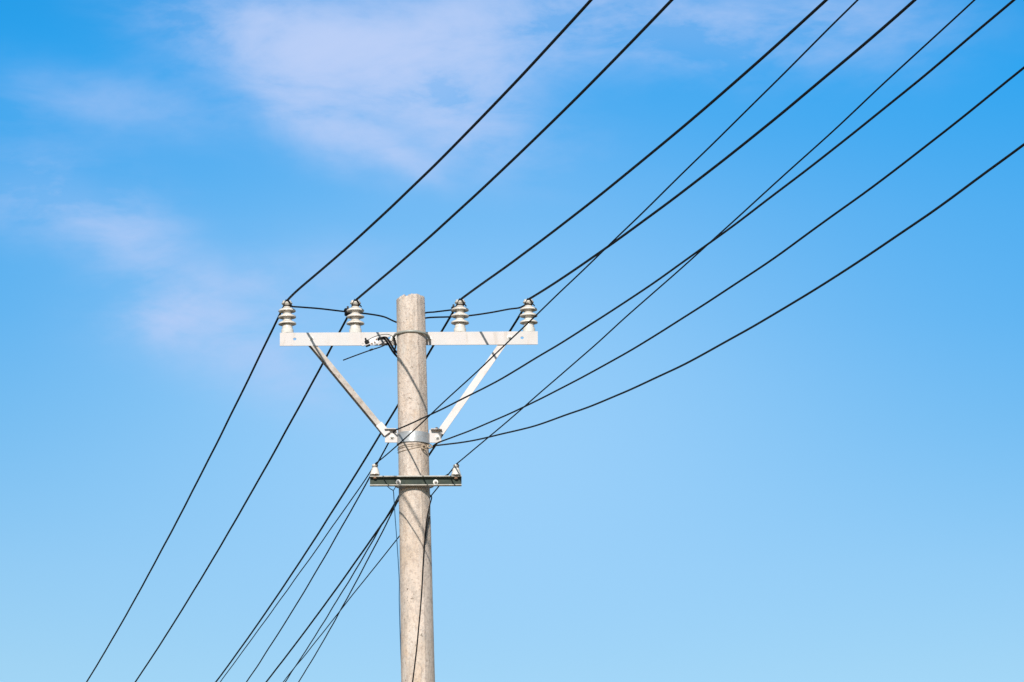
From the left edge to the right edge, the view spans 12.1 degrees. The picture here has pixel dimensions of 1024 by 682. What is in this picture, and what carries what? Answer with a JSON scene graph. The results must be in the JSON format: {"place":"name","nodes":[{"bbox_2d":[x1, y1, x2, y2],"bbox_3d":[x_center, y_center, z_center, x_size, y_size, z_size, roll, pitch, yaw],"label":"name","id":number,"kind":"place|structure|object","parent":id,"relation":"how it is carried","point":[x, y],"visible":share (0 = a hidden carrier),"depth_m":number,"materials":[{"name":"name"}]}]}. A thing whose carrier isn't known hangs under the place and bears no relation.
{"place":"outdoors","nodes":[
{"label":"outdoors","id":0,"kind":"place"},
{"bbox_2d":[0,0,1023,681],"label":"sky","id":1,"kind":"structure","parent":0,"point":[832,490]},
{"label":"ground","id":2,"kind":"structure","parent":0,"visible":0},
{"bbox_2d":[278,293,537,681],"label":"utility pole","id":3,"kind":"object","parent":2,"relation":"on","point":[414,481],"visible":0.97,"depth_m":28.62,"materials":[{"name":"concrete"}]},
{"bbox_2d":[86,0,592,681],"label":"overhead conductor","id":4,"kind":"object","parent":3,"relation":"attached to","point":[550,44],"visible":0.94,"depth_m":26.71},
{"bbox_2d":[343,334,395,360],"bbox_3d":[-0.856,0.041,28.777,0.324,0.193,0.084,3,-14,-14],"label":"cable clamp","id":5,"kind":"object","parent":3,"relation":"hanging from","point":[373,341],"visible":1,"depth_m":28.80,"materials":[{"name":"metal"}]},
{"bbox_2d":[377,338,396,356],"bbox_3d":[-0.709,0.057,28.831,0.204,0.144,0.051,7,-15,-27],"label":"feeder cable","id":6,"kind":"object","parent":5,"relation":"attached to","point":[390,347],"visible":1,"depth_m":28.81,"materials":[{"name":"black rubber"}]},
{"bbox_2d":[377,336,396,353],"bbox_3d":[-0.713,0.030,28.846,0.185,0.109,0.046,6,-15,-24],"label":"feeder cable","id":7,"kind":"object","parent":5,"relation":"attached to","point":[389,341],"visible":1,"depth_m":28.83,"materials":[{"name":"black rubber"}]},
{"bbox_2d":[387,486,400,657],"bbox_3d":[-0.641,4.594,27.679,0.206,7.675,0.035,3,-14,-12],"label":"blue cable","id":8,"kind":"object","parent":3,"relation":"hanging from","point":[398,571],"visible":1,"depth_m":28.46,"materials":[{"name":"blue plastic"}]},
{"bbox_2d":[135,0,672,681],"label":"overhead conductor","id":9,"kind":"object","parent":3,"relation":"attached to","point":[663,8],"visible":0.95,"depth_m":26.70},
{"bbox_2d":[344,306,350,315],"bbox_3d":[-0.997,-0.185,29.337,0.043,0.055,0.075,2,-14,-9],"label":"wire connector","id":10,"kind":"object","parent":9,"relation":"attached to","point":[346,313],"visible":0.57,"depth_m":29.32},
{"bbox_2d":[291,305,523,322],"bbox_3d":[-0.637,-0.145,29.157,1.454,0.193,0.296,-2,-14,7],"label":"jumper wire","id":11,"kind":"object","parent":3,"relation":"attached to","point":[396,321],"visible":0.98,"depth_m":29.15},
{"bbox_2d":[412,495,431,681],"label":"down cable","id":12,"kind":"object","parent":3,"relation":"attached to","point":[421,588],"visible":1,"depth_m":28.34,"materials":[{"name":"black rubber"}]},
{"bbox_2d":[425,309,450,313],"bbox_3d":[-0.501,-0.058,29.012,0.389,0.344,0.047,10,-16,-35],"label":"jumper wire","id":13,"kind":"object","parent":3,"relation":"attached to","point":[438,311],"visible":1,"depth_m":29.10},
{"bbox_2d":[215,0,827,681],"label":"overhead conductor","id":14,"kind":"object","parent":3,"relation":"attached to","point":[799,24],"visible":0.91,"depth_m":26.04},
{"bbox_2d":[220,0,857,681],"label":"thin wire","id":15,"kind":"object","parent":3,"relation":"attached to","point":[550,300],"visible":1,"depth_m":23.22,"materials":[{"name":"black metal"}]},
{"bbox_2d":[266,0,916,681],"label":"overhead conductor","id":16,"kind":"object","parent":3,"relation":"attached to","point":[898,14],"visible":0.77,"depth_m":25.18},
{"bbox_2d":[283,0,974,681],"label":"thin wire","id":17,"kind":"object","parent":3,"relation":"attached to","point":[671,276],"visible":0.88,"depth_m":22.92,"materials":[{"name":"black metal"}]},
{"bbox_2d":[246,0,1014,681],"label":"service cable","id":18,"kind":"object","parent":3,"relation":"attached to","point":[666,274],"visible":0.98,"depth_m":21.15,"materials":[{"name":"black rubber"}]},
{"bbox_2d":[285,66,1023,681],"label":"service cable","id":19,"kind":"object","parent":3,"relation":"attached to","point":[699,306],"visible":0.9,"depth_m":21.79,"materials":[{"name":"black rubber"}]},
{"bbox_2d":[298,143,1023,681],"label":"service cable","id":20,"kind":"object","parent":3,"relation":"attached to","point":[710,349],"visible":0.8,"depth_m":20.65,"materials":[{"name":"black rubber"}]}
]}

